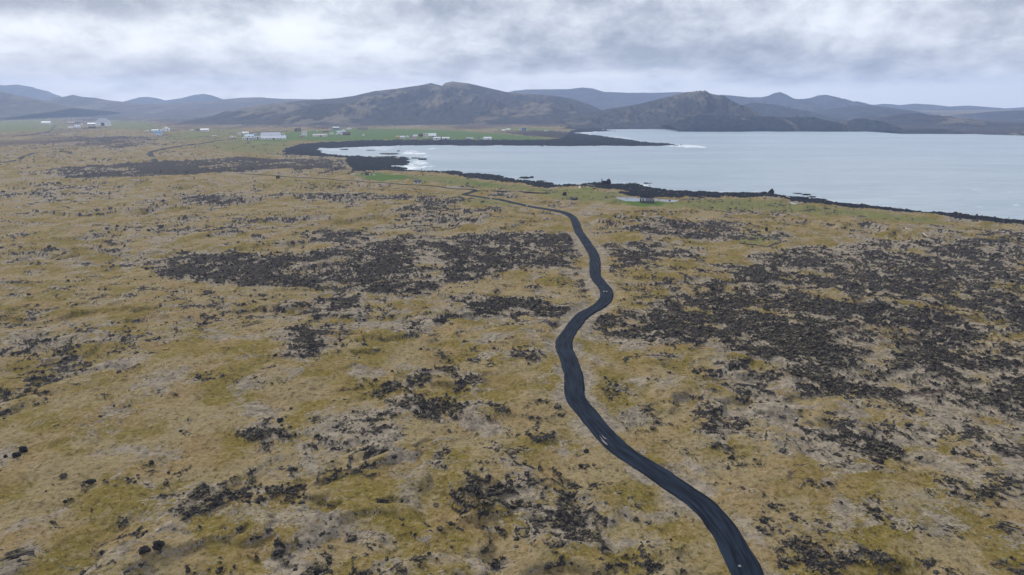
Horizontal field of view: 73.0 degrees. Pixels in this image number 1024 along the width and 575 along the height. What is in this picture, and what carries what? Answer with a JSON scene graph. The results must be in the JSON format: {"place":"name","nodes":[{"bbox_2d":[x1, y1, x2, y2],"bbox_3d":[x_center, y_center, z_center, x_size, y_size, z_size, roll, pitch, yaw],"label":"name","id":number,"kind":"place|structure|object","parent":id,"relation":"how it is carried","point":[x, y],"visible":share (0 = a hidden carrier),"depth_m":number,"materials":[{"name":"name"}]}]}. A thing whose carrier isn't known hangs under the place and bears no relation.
{"place":"outdoors","nodes":[
{"label":"outdoors","id":0,"kind":"place"},
{"bbox_2d":[0,85,60,99],"bbox_3d":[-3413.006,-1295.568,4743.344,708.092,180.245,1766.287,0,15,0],"label":"mountain","id":1,"kind":"structure","parent":0,"point":[29,92],"depth_m":4638.90,"materials":[{"name":"grey stone"}]},
{"bbox_2d":[0,151,71,162],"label":"track","id":2,"kind":"structure","parent":0,"point":[21,157],"depth_m":699.88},
{"bbox_2d":[19,125,56,135],"bbox_3d":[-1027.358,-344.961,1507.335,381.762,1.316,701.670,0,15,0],"label":"track","id":3,"kind":"structure","parent":0,"point":[42,132],"depth_m":1319.33,"materials":[{"name":"grey gravel"}]},
{"bbox_2d":[0,92,118,118],"bbox_3d":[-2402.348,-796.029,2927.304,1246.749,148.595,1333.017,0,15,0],"label":"hill","id":4,"kind":"structure","parent":0,"point":[12,105],"depth_m":2726.74,"materials":[{"name":"grey stone"}]},
{"bbox_2d":[30,95,179,115],"bbox_3d":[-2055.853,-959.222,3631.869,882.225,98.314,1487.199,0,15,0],"label":"hill","id":5,"kind":"structure","parent":0,"point":[125,108],"depth_m":3371.16,"materials":[{"name":"grey stone"}]},
{"bbox_2d":[124,97,165,103],"bbox_3d":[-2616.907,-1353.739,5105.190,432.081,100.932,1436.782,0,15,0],"label":"mountain","id":6,"kind":"structure","parent":0,"point":[146,100],"depth_m":4917.89,"materials":[{"name":"grey stone"}]},
{"bbox_2d":[157,94,222,102],"bbox_3d":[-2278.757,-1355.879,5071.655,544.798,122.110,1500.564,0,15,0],"label":"mountain","id":7,"kind":"structure","parent":0,"point":[199,97],"depth_m":4882.02,"materials":[{"name":"grey stone"}]},
{"bbox_2d":[147,138,236,161],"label":"track","id":8,"kind":"structure","parent":0,"point":[150,154],"depth_m":807.79,"materials":[{"name":"grey gravel"}]},
{"bbox_2d":[143,97,316,115],"bbox_3d":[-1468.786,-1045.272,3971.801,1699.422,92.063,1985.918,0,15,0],"label":"hill","id":9,"kind":"structure","parent":0,"point":[208,108],"depth_m":3535.24,"materials":[{"name":"grey stone"}]},
{"bbox_2d":[258,103,372,124],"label":"hill","id":10,"kind":"structure","parent":0,"point":[317,112],"depth_m":2005.69,"materials":[{"name":"grey stone"}]},
{"bbox_2d":[167,81,600,124],"bbox_3d":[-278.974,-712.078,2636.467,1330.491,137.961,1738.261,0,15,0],"label":"hill","id":11,"kind":"structure","parent":0,"point":[452,103],"depth_m":2170.40,"materials":[{"name":"grey stone"}]},
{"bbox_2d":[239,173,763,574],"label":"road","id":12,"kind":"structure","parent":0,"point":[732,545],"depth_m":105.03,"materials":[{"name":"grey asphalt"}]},
{"bbox_2d":[0,109,1023,574],"bbox_3d":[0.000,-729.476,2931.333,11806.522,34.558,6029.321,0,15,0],"label":"ground","id":13,"kind":"structure","parent":0,"point":[68,429],"depth_m":133.23,"materials":[{"name":"plant"}]},
{"bbox_2d":[12,451,20,457],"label":"boulder","id":14,"kind":"object","parent":13,"relation":"on","point":[16,454],"visible":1,"depth_m":101.08,"materials":[{"name":"grey stone"}]},
{"bbox_2d":[19,446,27,452],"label":"boulder","id":15,"kind":"object","parent":13,"relation":"on","point":[22,449],"visible":0.98,"depth_m":103.02,"materials":[{"name":"grey stone"}]},
{"bbox_2d":[95,118,110,125],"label":"hall","id":16,"kind":"structure","parent":13,"relation":"on","point":[102,122],"depth_m":1746.87,"materials":[{"name":"white paint"}]},
{"bbox_2d":[138,545,150,554],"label":"boulder","id":17,"kind":"object","parent":13,"relation":"on","point":[143,549],"visible":1,"depth_m":78.98,"materials":[{"name":"grey stone"}]},
{"bbox_2d":[154,131,161,134],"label":"house","id":18,"kind":"structure","parent":13,"relation":"on","point":[157,132],"depth_m":1197.17,"materials":[{"name":"white paint"}]},
{"bbox_2d":[152,540,164,549],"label":"boulder","id":19,"kind":"object","parent":13,"relation":"on","point":[158,544],"visible":1,"depth_m":79.78,"materials":[{"name":"grey stone"}]},
{"bbox_2d":[244,134,254,136],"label":"workshop","id":20,"kind":"structure","parent":13,"relation":"on","point":[249,135],"depth_m":1098.85,"materials":[{"name":"white paint"}]},
{"bbox_2d":[260,132,280,134],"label":"hall","id":21,"kind":"structure","parent":13,"relation":"on","point":[269,133],"depth_m":1172.05,"materials":[{"name":"white paint"}]},
{"bbox_2d":[261,135,286,139],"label":"hall","id":22,"kind":"structure","parent":13,"relation":"on","point":[263,137],"depth_m":1061.13,"materials":[{"name":"white paint"}]},
{"bbox_2d":[313,134,326,136],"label":"barn","id":23,"kind":"structure","parent":13,"relation":"on","point":[317,135],"depth_m":1161.39,"materials":[{"name":"white paint"}]},
{"bbox_2d":[314,127,328,128],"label":"shed","id":24,"kind":"structure","parent":13,"relation":"on","point":[321,127],"depth_m":1548.25,"materials":[{"name":"grey metal"}]},
{"bbox_2d":[387,219,463,228],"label":"stone wall","id":25,"kind":"structure","parent":13,"relation":"on","point":[426,225],"depth_m":294.76,"materials":[{"name":"grey stone"}]},
{"bbox_2d":[428,133,435,136],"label":"hall","id":26,"kind":"structure","parent":13,"relation":"on","point":[431,134],"depth_m":1135.72,"materials":[{"name":"metal"}]},
{"bbox_2d":[0,165,1023,574],"bbox_3d":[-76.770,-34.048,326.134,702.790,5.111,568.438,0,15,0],"label":"lava rubble","id":27,"kind":"object","parent":13,"relation":"on","point":[488,497],"visible":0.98,"depth_m":143.76,"materials":[{"name":"black stone"}]},
{"bbox_2d":[601,179,610,184],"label":"stone ruin","id":28,"kind":"object","parent":13,"relation":"on","point":[608,181],"visible":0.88,"depth_m":467.15,"materials":[{"name":"grey stone"}]},
{"bbox_2d":[640,198,653,202],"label":"stone ruin","id":29,"kind":"object","parent":13,"relation":"on","point":[648,201],"visible":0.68,"depth_m":364.17,"materials":[{"name":"stone"}]},
{"bbox_2d":[740,240,780,246],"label":"stone wall","id":30,"kind":"structure","parent":13,"relation":"on","point":[762,245],"depth_m":257.48,"materials":[{"name":"grey stone"}]},
{"bbox_2d":[753,235,780,239],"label":"stone wall","id":31,"kind":"structure","parent":13,"relation":"on","point":[767,237],"depth_m":268.92,"materials":[{"name":"grey stone"}]},
{"bbox_2d":[0,0,1023,107],"label":"sky","id":32,"kind":"structure","parent":0,"point":[872,52],"materials":[{"name":"grey"}]},
{"bbox_2d":[475,190,549,193],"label":"track","id":33,"kind":"structure","parent":0,"point":[518,191],"depth_m":415.67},
{"bbox_2d":[508,111,580,123],"bbox_3d":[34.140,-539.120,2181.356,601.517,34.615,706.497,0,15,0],"label":"hill","id":34,"kind":"structure","parent":0,"point":[519,118],"depth_m":2076.39,"materials":[{"name":"grey stone"}]},
{"bbox_2d":[511,87,683,108],"bbox_3d":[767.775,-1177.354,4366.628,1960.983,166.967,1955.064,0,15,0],"label":"mountain","id":35,"kind":"structure","parent":0,"point":[599,99],"depth_m":4241.58,"materials":[{"name":"grey stone"}]},
{"bbox_2d":[616,197,677,201],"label":"pond","id":36,"kind":"structure","parent":0,"point":[633,199],"depth_m":389.22,"materials":[{"name":"grey liquid"}]},
{"bbox_2d":[562,90,761,129],"bbox_3d":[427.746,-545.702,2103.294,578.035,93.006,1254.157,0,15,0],"label":"hill","id":37,"kind":"structure","parent":0,"point":[654,114],"depth_m":1747.31,"materials":[{"name":"grey stone"}]},
{"bbox_2d":[318,129,1023,219],"bbox_3d":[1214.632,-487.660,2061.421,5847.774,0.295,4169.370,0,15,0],"label":"sea","id":38,"kind":"structure","parent":0,"point":[975,174],"depth_m":633.69,"materials":[{"name":"liquid"}]},
{"bbox_2d":[660,114,904,131],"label":"hill","id":39,"kind":"structure","parent":0,"point":[707,123],"depth_m":1461.86,"materials":[{"name":"grey stone"}]},
{"bbox_2d":[744,103,847,121],"bbox_3d":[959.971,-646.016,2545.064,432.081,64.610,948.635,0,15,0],"label":"hill","id":40,"kind":"structure","parent":0,"point":[763,109],"depth_m":2347.73,"materials":[{"name":"grey stone"}]},
{"bbox_2d":[723,92,932,113],"bbox_3d":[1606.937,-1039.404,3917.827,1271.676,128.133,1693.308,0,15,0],"label":"mountain","id":41,"kind":"structure","parent":0,"point":[818,102],"depth_m":3633.19,"materials":[{"name":"grey stone"}]},
{"bbox_2d":[811,105,923,118],"bbox_3d":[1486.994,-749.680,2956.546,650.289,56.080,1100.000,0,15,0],"label":"hill","id":42,"kind":"structure","parent":0,"point":[850,112],"depth_m":2749.48,"materials":[{"name":"grey stone"}]},
{"bbox_2d":[874,129,965,133],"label":"hill","id":43,"kind":"structure","parent":0,"point":[930,131],"depth_m":1334.00,"materials":[{"name":"grey stone"}]},
{"bbox_2d":[848,113,1023,127],"bbox_3d":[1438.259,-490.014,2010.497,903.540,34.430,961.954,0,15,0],"label":"hill","id":44,"kind":"structure","parent":0,"point":[916,119],"depth_m":1821.28,"materials":[{"name":"grey stone"}]},
{"bbox_2d":[876,104,1023,110],"bbox_3d":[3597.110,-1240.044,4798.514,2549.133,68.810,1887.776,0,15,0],"label":"mountain","id":45,"kind":"structure","parent":0,"point":[926,107],"depth_m":4508.02,"materials":[{"name":"grey stone"}]},
{"bbox_2d":[947,110,1023,118],"bbox_3d":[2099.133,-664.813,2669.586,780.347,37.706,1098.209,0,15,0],"label":"hill","id":46,"kind":"structure","parent":0,"point":[1016,114],"depth_m":2625.58,"materials":[{"name":"grey stone"}]}
]}

